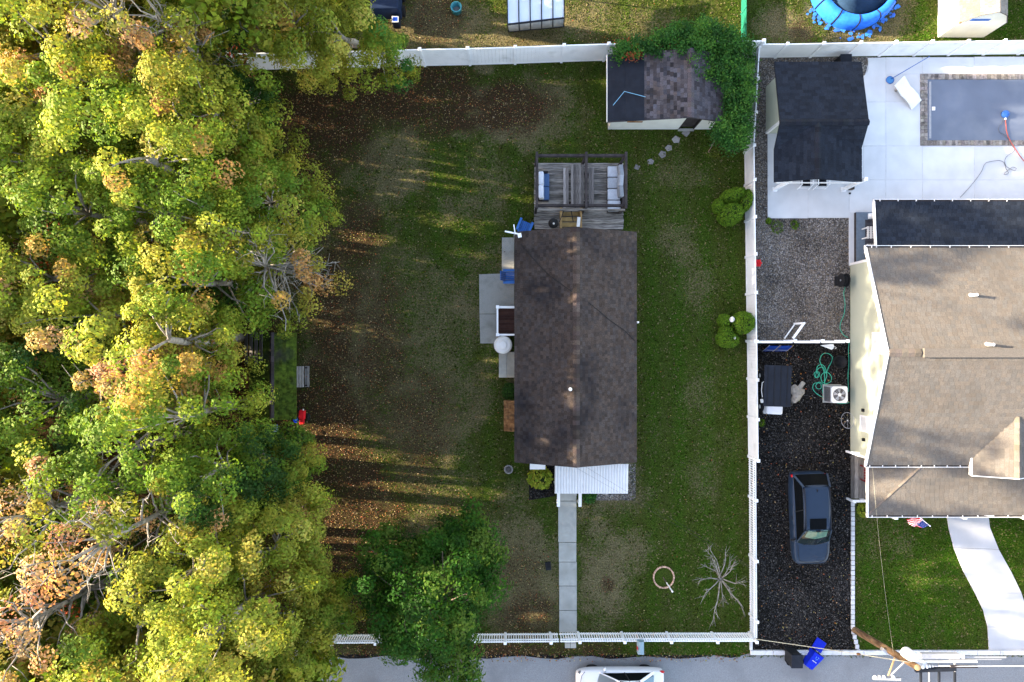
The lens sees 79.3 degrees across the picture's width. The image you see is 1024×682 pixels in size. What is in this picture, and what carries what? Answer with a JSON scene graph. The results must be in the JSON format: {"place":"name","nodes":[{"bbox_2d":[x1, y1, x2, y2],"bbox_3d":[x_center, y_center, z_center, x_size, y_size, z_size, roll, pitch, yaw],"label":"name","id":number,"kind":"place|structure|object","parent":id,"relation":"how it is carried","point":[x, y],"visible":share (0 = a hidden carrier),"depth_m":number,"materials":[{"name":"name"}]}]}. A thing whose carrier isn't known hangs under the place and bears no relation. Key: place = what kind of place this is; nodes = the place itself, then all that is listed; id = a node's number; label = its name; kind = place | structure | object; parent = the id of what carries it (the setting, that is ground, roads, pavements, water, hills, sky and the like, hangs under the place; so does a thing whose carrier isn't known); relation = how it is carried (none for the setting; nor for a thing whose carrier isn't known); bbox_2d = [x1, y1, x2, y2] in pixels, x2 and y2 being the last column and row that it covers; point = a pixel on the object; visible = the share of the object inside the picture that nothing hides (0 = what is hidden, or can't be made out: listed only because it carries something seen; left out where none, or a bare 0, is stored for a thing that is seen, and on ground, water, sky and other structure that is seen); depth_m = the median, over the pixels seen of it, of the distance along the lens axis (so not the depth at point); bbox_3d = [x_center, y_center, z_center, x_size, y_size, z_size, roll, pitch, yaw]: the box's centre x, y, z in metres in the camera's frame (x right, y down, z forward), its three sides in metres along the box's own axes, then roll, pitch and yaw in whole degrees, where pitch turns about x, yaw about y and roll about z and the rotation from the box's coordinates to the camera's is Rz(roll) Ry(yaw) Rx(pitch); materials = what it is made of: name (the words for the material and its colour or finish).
{"place":"outdoors","nodes":[
{"label":"outdoors","id":0,"kind":"place"},
{"bbox_2d":[0,0,1023,658],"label":"ground","id":1,"kind":"structure","parent":0,"point":[468,124],"depth_m":33.00,"materials":[{"name":"green plant"}]},
{"bbox_2d":[0,369,39,538],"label":"autumn tree","id":2,"kind":"object","parent":1,"relation":"on","point":[17,473],"visible":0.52,"depth_m":25.17,"materials":[{"name":"green plant"}]},
{"bbox_2d":[0,525,43,656],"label":"autumn tree","id":3,"kind":"object","parent":1,"relation":"on","point":[7,582],"visible":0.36,"depth_m":25.80,"materials":[{"name":"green plant"}]},
{"bbox_2d":[0,87,43,243],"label":"autumn tree","id":4,"kind":"object","parent":1,"relation":"on","point":[8,222],"visible":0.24,"depth_m":25.18,"materials":[{"name":"green plant"}]},
{"bbox_2d":[0,258,47,392],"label":"autumn tree","id":5,"kind":"object","parent":1,"relation":"on","point":[7,334],"visible":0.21,"depth_m":25.10,"materials":[{"name":"green plant"}]},
{"bbox_2d":[0,0,111,93],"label":"autumn tree","id":6,"kind":"object","parent":1,"relation":"on","point":[29,45],"visible":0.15,"depth_m":22.97,"materials":[{"name":"green plant"}]},
{"bbox_2d":[0,36,130,166],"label":"autumn tree","id":7,"kind":"object","parent":1,"relation":"on","point":[6,108],"visible":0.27,"depth_m":22.43,"materials":[{"name":"green plant"}]},
{"bbox_2d":[0,0,144,136],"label":"autumn tree","id":8,"kind":"object","parent":1,"relation":"on","point":[73,66],"visible":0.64,"depth_m":20.55,"materials":[{"name":"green plant"}]},
{"bbox_2d":[0,223,150,346],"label":"autumn tree","id":9,"kind":"object","parent":1,"relation":"on","point":[9,297],"visible":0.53,"depth_m":22.23,"materials":[{"name":"green plant"}]},
{"bbox_2d":[0,87,157,238],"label":"autumn tree","id":10,"kind":"object","parent":1,"relation":"on","point":[31,129],"visible":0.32,"depth_m":21.96,"materials":[{"name":"green plant"}]},
{"bbox_2d":[0,597,159,681],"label":"autumn tree","id":11,"kind":"object","parent":1,"relation":"on","point":[23,664],"visible":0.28,"depth_m":22.98,"materials":[{"name":"green plant"}]},
{"bbox_2d":[0,521,161,681],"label":"autumn tree","id":12,"kind":"object","parent":1,"relation":"on","point":[37,618],"visible":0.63,"depth_m":21.54,"materials":[{"name":"orange plant"}]},
{"bbox_2d":[0,312,163,464],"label":"autumn tree","id":13,"kind":"object","parent":1,"relation":"on","point":[15,359],"visible":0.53,"depth_m":22.37,"materials":[{"name":"green plant"}]},
{"bbox_2d":[0,435,171,572],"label":"autumn tree","id":14,"kind":"object","parent":1,"relation":"on","point":[13,528],"visible":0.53,"depth_m":20.71,"materials":[{"name":"green plant"}]},
{"bbox_2d":[0,143,174,287],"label":"autumn tree","id":15,"kind":"object","parent":1,"relation":"on","point":[36,214],"visible":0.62,"depth_m":21.98,"materials":[{"name":"green plant"}]},
{"bbox_2d":[9,255,174,365],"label":"autumn tree","id":16,"kind":"object","parent":1,"relation":"on","point":[113,327],"visible":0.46,"depth_m":21.69,"materials":[{"name":"green plant"}]},
{"bbox_2d":[2,10,187,157],"bbox_3d":[-15.616,-9.598,26.691,5.324,12.742,4.522,0,90,0],"label":"autumn tree","id":17,"kind":"object","parent":1,"relation":"on","point":[46,72],"visible":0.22,"depth_m":21.48,"materials":[{"name":"green plant"}]},
{"bbox_2d":[0,453,236,598],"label":"autumn tree","id":18,"kind":"object","parent":1,"relation":"on","point":[106,537],"visible":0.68,"depth_m":18.75,"materials":[{"name":"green plant"}]},
{"bbox_2d":[26,385,220,521],"bbox_3d":[-14.411,4.187,26.437,5.690,13.284,4.036,-16,90,0],"label":"autumn tree","id":19,"kind":"object","parent":1,"relation":"on","point":[83,463],"visible":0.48,"depth_m":21.44,"materials":[{"name":"green plant"}]},
{"bbox_2d":[38,0,226,77],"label":"autumn tree","id":20,"kind":"object","parent":1,"relation":"on","point":[134,10],"visible":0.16,"depth_m":22.89,"materials":[{"name":"green plant"}]},
{"bbox_2d":[64,350,205,431],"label":"autumn tree","id":21,"kind":"object","parent":1,"relation":"on","point":[105,373],"visible":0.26,"depth_m":21.73,"materials":[{"name":"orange plant"}]},
{"bbox_2d":[40,593,229,681],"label":"autumn tree","id":22,"kind":"object","parent":1,"relation":"on","point":[126,635],"visible":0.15,"depth_m":23.52,"materials":[{"name":"green plant"}]},
{"bbox_2d":[36,71,236,232],"bbox_3d":[-12.768,-6.530,24.770,4.996,16.582,4.231,0,90,0],"label":"autumn tree","id":23,"kind":"object","parent":1,"relation":"on","point":[67,129],"visible":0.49,"depth_m":19.99,"materials":[{"name":"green plant"}]},
{"bbox_2d":[0,0,273,652],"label":"undergrowth","id":24,"kind":"object","parent":1,"relation":"on","point":[236,47],"visible":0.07,"depth_m":29.30,"materials":[{"name":"green plant"}]},
{"bbox_2d":[63,0,218,101],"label":"autumn tree","id":25,"kind":"object","parent":1,"relation":"on","point":[88,22],"visible":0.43,"depth_m":21.04,"materials":[{"name":"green plant"}]},
{"bbox_2d":[46,538,238,681],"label":"autumn tree","id":26,"kind":"object","parent":1,"relation":"on","point":[96,653],"visible":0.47,"depth_m":21.85,"materials":[{"name":"green plant"}]},
{"bbox_2d":[59,286,258,400],"bbox_3d":[-12.173,-0.382,24.923,4.238,16.302,3.629,35,90,0],"label":"autumn tree","id":27,"kind":"object","parent":1,"relation":"on","point":[164,334],"visible":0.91,"depth_m":20.79,"materials":[{"name":"yellow plant"}]},
{"bbox_2d":[82,150,242,281],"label":"autumn tree","id":28,"kind":"object","parent":1,"relation":"on","point":[126,195],"visible":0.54,"depth_m":22.03,"materials":[{"name":"green plant"}]},
{"bbox_2d":[98,17,244,161],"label":"autumn tree","id":29,"kind":"object","parent":1,"relation":"on","point":[164,53],"visible":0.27,"depth_m":21.58,"materials":[{"name":"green plant"}]},
{"bbox_2d":[77,354,279,491],"bbox_3d":[-11.970,2.560,25.558,4.626,15.026,4.645,28,90,0],"label":"autumn tree","id":30,"kind":"object","parent":1,"relation":"on","point":[134,403],"visible":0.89,"depth_m":20.74,"materials":[{"name":"green plant"}]},
{"bbox_2d":[89,0,273,112],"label":"autumn tree","id":31,"kind":"object","parent":1,"relation":"on","point":[149,7],"visible":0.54,"depth_m":21.46,"materials":[{"name":"green plant"}]},
{"bbox_2d":[105,209,277,354],"bbox_3d":[-11.705,-2.002,26.536,4.870,13.082,5.035,-29,90,0],"label":"autumn tree","id":32,"kind":"object","parent":1,"relation":"on","point":[196,265],"visible":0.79,"depth_m":21.75,"materials":[{"name":"green plant"}]},
{"bbox_2d":[103,489,284,651],"bbox_3d":[-11.729,8.348,26.085,4.657,13.992,5.080,0,90,0],"label":"autumn tree","id":33,"kind":"object","parent":1,"relation":"on","point":[202,547],"visible":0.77,"depth_m":20.62,"materials":[{"name":"yellow plant"}]},
{"bbox_2d":[129,320,267,402],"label":"autumn tree","id":34,"kind":"object","parent":1,"relation":"on","point":[237,352],"visible":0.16,"depth_m":26.62,"materials":[{"name":"green plant"}]},
{"bbox_2d":[118,77,280,206],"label":"autumn tree","id":35,"kind":"object","parent":1,"relation":"on","point":[178,137],"visible":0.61,"depth_m":21.70,"materials":[{"name":"green plant"}]},
{"bbox_2d":[121,601,296,681],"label":"autumn tree","id":36,"kind":"object","parent":1,"relation":"on","point":[223,647],"visible":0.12,"depth_m":23.68,"materials":[{"name":"green plant"}]},
{"bbox_2d":[136,50,294,168],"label":"autumn tree","id":37,"kind":"object","parent":1,"relation":"on","point":[183,76],"visible":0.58,"depth_m":21.89,"materials":[{"name":"green plant"}]},
{"bbox_2d":[133,0,305,62],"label":"autumn tree","id":38,"kind":"object","parent":1,"relation":"on","point":[214,8],"visible":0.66,"depth_m":24.00,"materials":[{"name":"green plant"}]},
{"bbox_2d":[149,160,292,282],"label":"autumn tree","id":39,"kind":"object","parent":1,"relation":"on","point":[229,258],"visible":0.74,"depth_m":22.27,"materials":[{"name":"green plant"}]},
{"bbox_2d":[134,534,321,681],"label":"autumn tree","id":40,"kind":"object","parent":1,"relation":"on","point":[191,659],"visible":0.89,"depth_m":20.16,"materials":[{"name":"yellow plant"}]},
{"bbox_2d":[153,415,302,529],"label":"autumn tree","id":41,"kind":"object","parent":1,"relation":"on","point":[244,487],"visible":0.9,"depth_m":23.09,"materials":[{"name":"green plant"}]},
{"bbox_2d":[211,60,283,127],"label":"autumn tree","id":42,"kind":"object","parent":1,"relation":"on","point":[266,95],"visible":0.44,"depth_m":26.45,"materials":[{"name":"green plant"}]},
{"bbox_2d":[196,99,310,213],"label":"autumn tree","id":43,"kind":"object","parent":1,"relation":"on","point":[251,120],"visible":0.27,"depth_m":24.19,"materials":[{"name":"green plant"}]},
{"bbox_2d":[179,481,337,615],"bbox_3d":[-10.446,8.651,28.182,5.623,9.809,5.296,0,90,0],"label":"autumn tree","id":44,"kind":"object","parent":1,"relation":"on","point":[287,512],"visible":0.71,"depth_m":25.50,"materials":[{"name":"green plant"}]},
{"bbox_2d":[207,417,327,522],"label":"autumn tree","id":45,"kind":"object","parent":1,"relation":"on","point":[298,473],"visible":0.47,"depth_m":26.69,"materials":[{"name":"green plant"}]},
{"bbox_2d":[194,153,345,263],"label":"autumn tree","id":46,"kind":"object","parent":1,"relation":"on","point":[279,172],"visible":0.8,"depth_m":24.77,"materials":[{"name":"green plant"}]},
{"bbox_2d":[244,330,296,420],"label":"mossy shed","id":47,"kind":"structure","parent":1,"relation":"on","point":[277,353],"depth_m":30.70,"materials":[{"name":"green plant"}]},
{"bbox_2d":[219,207,352,339],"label":"autumn tree","id":48,"kind":"object","parent":1,"relation":"on","point":[301,266],"visible":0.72,"depth_m":25.17,"materials":[{"name":"green plant"}]},
{"bbox_2d":[233,607,346,681],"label":"autumn tree","id":49,"kind":"object","parent":1,"relation":"on","point":[318,669],"visible":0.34,"depth_m":25.73,"materials":[{"name":"green plant"}]},
{"bbox_2d":[237,546,344,681],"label":"autumn tree","id":50,"kind":"object","parent":1,"relation":"on","point":[307,607],"visible":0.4,"depth_m":25.15,"materials":[{"name":"green plant"}]},
{"bbox_2d":[233,0,355,95],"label":"autumn tree","id":51,"kind":"object","parent":1,"relation":"on","point":[282,56],"visible":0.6,"depth_m":25.61,"materials":[{"name":"green plant"}]},
{"bbox_2d":[293,568,369,660],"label":"autumn tree","id":52,"kind":"object","parent":1,"relation":"on","point":[340,617],"visible":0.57,"depth_m":26.77,"materials":[{"name":"green plant"}]},
{"bbox_2d":[285,0,398,101],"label":"autumn tree","id":53,"kind":"object","parent":1,"relation":"on","point":[324,49],"visible":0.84,"depth_m":25.55,"materials":[{"name":"green plant"}]},
{"bbox_2d":[370,0,405,28],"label":"covered trailer","id":54,"kind":"object","parent":1,"relation":"on","point":[394,11],"visible":0.97,"depth_m":31.82,"materials":[{"name":"fabric"}]},
{"bbox_2d":[360,15,423,94],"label":"autumn tree","id":55,"kind":"object","parent":1,"relation":"on","point":[389,39],"visible":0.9,"depth_m":27.38,"materials":[{"name":"green plant"}]},
{"bbox_2d":[342,496,513,681],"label":"green tree","id":56,"kind":"object","parent":1,"relation":"on","point":[450,629],"visible":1,"depth_m":26.01,"materials":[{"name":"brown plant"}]},
{"bbox_2d":[298,632,558,645],"bbox_3d":[-4.587,15.628,32.435,14.058,1.130,0.161,0,90,0],"label":"front picket fence","id":57,"kind":"object","parent":1,"relation":"on","point":[504,641],"visible":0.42,"depth_m":32.33,"materials":[{"name":"white plastic"}]},
{"bbox_2d":[227,38,765,69],"bbox_3d":[-0.814,-14.806,32.010,27.206,1.980,0.223,-2,90,0],"label":"back fence","id":58,"kind":"object","parent":1,"relation":"on","point":[564,52],"visible":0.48,"depth_m":31.96,"materials":[{"name":"white plastic"}]},
{"bbox_2d":[479,237,513,342],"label":"side patio","id":59,"kind":"structure","parent":1,"relation":"on","point":[494,290],"depth_m":32.95,"materials":[{"name":"concrete"}]},
{"bbox_2d":[235,0,761,657],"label":"fallen leaves","id":60,"kind":"object","parent":1,"relation":"on","point":[399,310],"visible":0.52,"depth_m":32.95,"materials":[{"name":"brown plant"}]},
{"bbox_2d":[325,654,741,658],"bbox_3d":[-11.884,16.903,32.996,49.535,0.003,0.342,0,90,0],"label":"road edge","id":61,"kind":"object","parent":1,"relation":"on","point":[350,656],"visible":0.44,"depth_m":32.99,"materials":[{"name":"grey concrete"}]},
{"bbox_2d":[507,0,564,31],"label":"greenhouse","id":62,"kind":"object","parent":1,"relation":"on","point":[525,15],"visible":1,"depth_m":30.82,"materials":[{"name":"glass"}]},
{"bbox_2d":[529,464,554,499],"bbox_3d":[1.605,7.535,32.996,1.395,0.003,1.954,0,90,0],"label":"planting bed","id":63,"kind":"object","parent":1,"relation":"on","point":[534,493],"visible":0.36,"depth_m":32.99,"materials":[{"name":"black soil"}]},
{"bbox_2d":[527,467,553,489],"bbox_3d":[1.476,7.185,32.512,1.436,1.106,1.301,0,90,0],"label":"hydrangea bush","id":64,"kind":"object","parent":63,"relation":"on","point":[541,479],"visible":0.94,"depth_m":32.25,"materials":[{"name":"green plant"}]},
{"bbox_2d":[496,227,638,506],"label":"house","id":65,"kind":"structure","parent":1,"relation":"on","point":[569,364],"depth_m":29.93,"materials":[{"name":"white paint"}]},
{"bbox_2d":[558,501,576,631],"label":"front walk","id":66,"kind":"structure","parent":1,"relation":"on","point":[567,567],"depth_m":32.95,"materials":[{"name":"concrete"}]},
{"bbox_2d":[534,163,623,229],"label":"wooden deck","id":67,"kind":"structure","parent":1,"relation":"on","point":[602,220],"depth_m":32.70,"materials":[{"name":"grey wood"}]},
{"bbox_2d":[563,164,593,207],"bbox_3d":[3.483,-8.022,32.340,1.593,0.741,2.234,0,90,0],"label":"picnic table","id":68,"kind":"object","parent":67,"relation":"on","point":[578,173],"visible":0.91,"depth_m":31.97,"materials":[{"name":"grey wood"}]},
{"bbox_2d":[534,152,626,221],"bbox_3d":[3.457,-7.710,31.690,4.555,2.020,3.386,0,90,0],"label":"pergola","id":69,"kind":"object","parent":67,"relation":"on","point":[585,156],"visible":0.93,"depth_m":30.85,"materials":[{"name":"grey wood"}]},
{"bbox_2d":[607,164,623,212],"bbox_3d":[5.429,-7.978,32.305,0.842,0.750,2.390,0,90,0],"label":"patio sofa","id":70,"kind":"object","parent":67,"relation":"on","point":[615,184],"visible":0.91,"depth_m":32.32,"materials":[{"name":"white fabric"}]},
{"bbox_2d":[585,464,635,499],"bbox_3d":[5.035,7.535,32.996,3.140,0.003,1.954,0,90,0],"label":"foundation bed","id":71,"kind":"object","parent":1,"relation":"on","point":[613,496],"visible":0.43,"depth_m":32.99,"materials":[{"name":"grey gravel"}]},
{"bbox_2d":[606,48,723,130],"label":"garden shed","id":72,"kind":"structure","parent":1,"relation":"on","point":[674,92],"depth_m":30.59,"materials":[{"name":"grey"}]},
{"bbox_2d":[608,12,762,156],"bbox_3d":[9.551,-13.656,31.470,8.912,3.071,5.921,40,90,0],"label":"climbing vine","id":73,"kind":"object","parent":72,"relation":"attached to","point":[732,47],"visible":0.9,"depth_m":30.39,"materials":[{"name":"green plant"}]},
{"bbox_2d":[577,631,758,643],"bbox_3d":[8.082,15.558,32.435,9.300,1.130,0.160,0,90,0],"label":"front picket fence","id":74,"kind":"object","parent":1,"relation":"on","point":[624,640],"visible":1,"depth_m":32.35,"materials":[{"name":"white plastic"}]},
{"bbox_2d":[695,544,748,627],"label":"bare tree","id":75,"kind":"object","parent":1,"relation":"on","point":[719,578],"visible":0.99,"depth_m":31.27,"materials":[{"name":"grey plant"}]},
{"bbox_2d":[716,201,744,226],"bbox_3d":[11.401,-6.601,32.221,1.394,1.558,1.308,0,90,0],"label":"clipped shrub","id":76,"kind":"object","parent":1,"relation":"on","point":[731,214],"visible":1,"depth_m":31.79,"materials":[{"name":"green plant"}]},
{"bbox_2d":[730,311,754,335],"bbox_3d":[11.985,-0.930,32.107,1.189,1.787,1.306,0,90,0],"label":"clipped shrub","id":77,"kind":"object","parent":1,"relation":"on","point":[743,322],"visible":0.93,"depth_m":31.61,"materials":[{"name":"green plant"}]},
{"bbox_2d":[743,46,761,462],"bbox_3d":[12.558,-4.477,32.285,0.449,1.430,21.402,0,90,0],"label":"side fence","id":78,"kind":"object","parent":1,"relation":"on","point":[752,378],"visible":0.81,"depth_m":32.16,"materials":[{"name":"white plastic"}]},
{"bbox_2d":[748,458,758,637],"bbox_3d":[12.669,10.849,32.460,0.161,1.080,9.233,0,90,0],"label":"driveway picket fence","id":79,"kind":"object","parent":1,"relation":"on","point":[754,621],"visible":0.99,"depth_m":32.38,"materials":[{"name":"white plastic"}]},
{"bbox_2d":[807,0,900,40],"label":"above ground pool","id":80,"kind":"structure","parent":1,"relation":"on","point":[866,13],"depth_m":32.28,"materials":[{"name":"blue plastic"}]},
{"bbox_2d":[851,502,859,649],"bbox_3d":[18.211,12.633,32.965,0.441,0.070,8.128,-2,90,0],"label":"driveway edging","id":81,"kind":"object","parent":1,"relation":"on","point":[853,572],"visible":0.96,"depth_m":32.93,"materials":[{"name":"white concrete"}]},
{"bbox_2d":[749,639,1023,654],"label":"kerb","id":82,"kind":"structure","parent":1,"relation":"on","point":[881,652],"depth_m":32.88,"materials":[{"name":"white concrete"}]},
{"bbox_2d":[752,56,1023,340],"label":"gravel yard","id":83,"kind":"structure","parent":1,"relation":"on","point":[768,70],"depth_m":32.99,"materials":[{"name":"grey gravel"}]},
{"bbox_2d":[759,39,1023,58],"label":"pool fence","id":84,"kind":"object","parent":1,"relation":"on","point":[897,48],"visible":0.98,"depth_m":32.16,"materials":[{"name":"white plastic"}]},
{"bbox_2d":[851,627,1005,681],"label":"utility pole","id":85,"kind":"object","parent":1,"relation":"on","point":[918,664],"visible":1,"depth_m":28.01,"materials":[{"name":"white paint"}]},
{"bbox_2d":[850,199,1023,519],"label":"cream house","id":86,"kind":"structure","parent":1,"relation":"on","point":[937,351],"depth_m":30.12,"materials":[{"name":"beige"}]},
{"bbox_2d":[938,0,1007,37],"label":"barn shed","id":87,"kind":"structure","parent":1,"relation":"on","point":[970,18],"depth_m":31.61,"materials":[{"name":"beige"}]},
{"bbox_2d":[947,518,1023,649],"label":"curved walk","id":88,"kind":"structure","parent":1,"relation":"on","point":[990,578],"depth_m":32.95,"materials":[{"name":"concrete"}]},
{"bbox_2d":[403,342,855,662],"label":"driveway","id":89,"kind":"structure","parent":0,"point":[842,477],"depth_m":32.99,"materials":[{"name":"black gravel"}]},
{"bbox_2d":[758,365,792,414],"bbox_3d":[13.550,2.553,32.114,1.658,1.773,2.678,0,90,0],"label":"golf cart","id":90,"kind":"object","parent":89,"relation":"on","point":[775,399],"visible":1,"depth_m":31.25,"materials":[{"name":"plastic"}]},
{"bbox_2d":[752,343,849,648],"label":"driveway stones","id":91,"kind":"object","parent":89,"relation":"on","point":[833,609],"visible":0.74,"depth_m":32.98,"materials":[{"name":"black gravel"}]},
{"bbox_2d":[785,470,835,563],"bbox_3d":[15.521,9.252,32.103,2.309,1.786,4.859,-2,90,0],"label":"parked suv","id":92,"kind":"object","parent":89,"relation":"on","point":[808,492],"visible":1,"depth_m":31.73,"materials":[{"name":"paint"}]},
{"bbox_2d":[823,384,847,402],"bbox_3d":[17.072,2.800,32.566,0.980,0.849,0.980,0,90,0],"label":"air conditioner","id":93,"kind":"object","parent":89,"relation":"on","point":[835,393],"visible":1,"depth_m":32.22,"materials":[{"name":"grey plastic"}]},
{"bbox_2d":[846,450,865,502],"bbox_3d":[18.496,7.102,32.557,1.647,0.885,2.706,0,90,0],"label":"side landing","id":94,"kind":"object","parent":89,"relation":"on","point":[858,488],"visible":0.52,"depth_m":32.72,"materials":[{"name":"grey wood"}]},
{"bbox_2d":[276,654,1023,681],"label":"road","id":95,"kind":"structure","parent":0,"point":[833,668],"depth_m":32.99,"materials":[{"name":"grey asphalt"}]},
{"bbox_2d":[575,664,663,681],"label":"parked sedan","id":96,"kind":"object","parent":95,"relation":"on","point":[596,673],"visible":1,"depth_m":32.11,"materials":[{"name":"white paint"}]},
{"bbox_2d":[803,637,825,669],"bbox_3d":[16.058,16.623,32.710,0.650,0.580,1.630,35,90,0],"label":"recycling bin","id":97,"kind":"object","parent":95,"relation":"on","point":[812,659],"visible":0.86,"depth_m":32.62,"materials":[{"name":"plastic"}]},
{"bbox_2d":[767,57,1023,265],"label":"pool patio","id":98,"kind":"structure","parent":0,"point":[892,152],"depth_m":32.94,"materials":[{"name":"concrete"}]},
{"bbox_2d":[766,62,869,191],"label":"pool house","id":99,"kind":"structure","parent":98,"relation":"on","point":[817,120],"depth_m":30.36,"materials":[{"name":"grey"}]},
{"bbox_2d":[894,76,920,109],"bbox_3d":[20.945,-13.125,32.697,1.620,0.485,0.719,45,90,0],"label":"chaise longue","id":100,"kind":"object","parent":98,"relation":"on","point":[908,93],"visible":1,"depth_m":32.66,"materials":[{"name":"white paint"}]},
{"bbox_2d":[920,74,1023,145],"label":"swimming pool","id":101,"kind":"structure","parent":98,"relation":"on","point":[965,109],"depth_m":32.92,"materials":[{"name":"blue liquid"}]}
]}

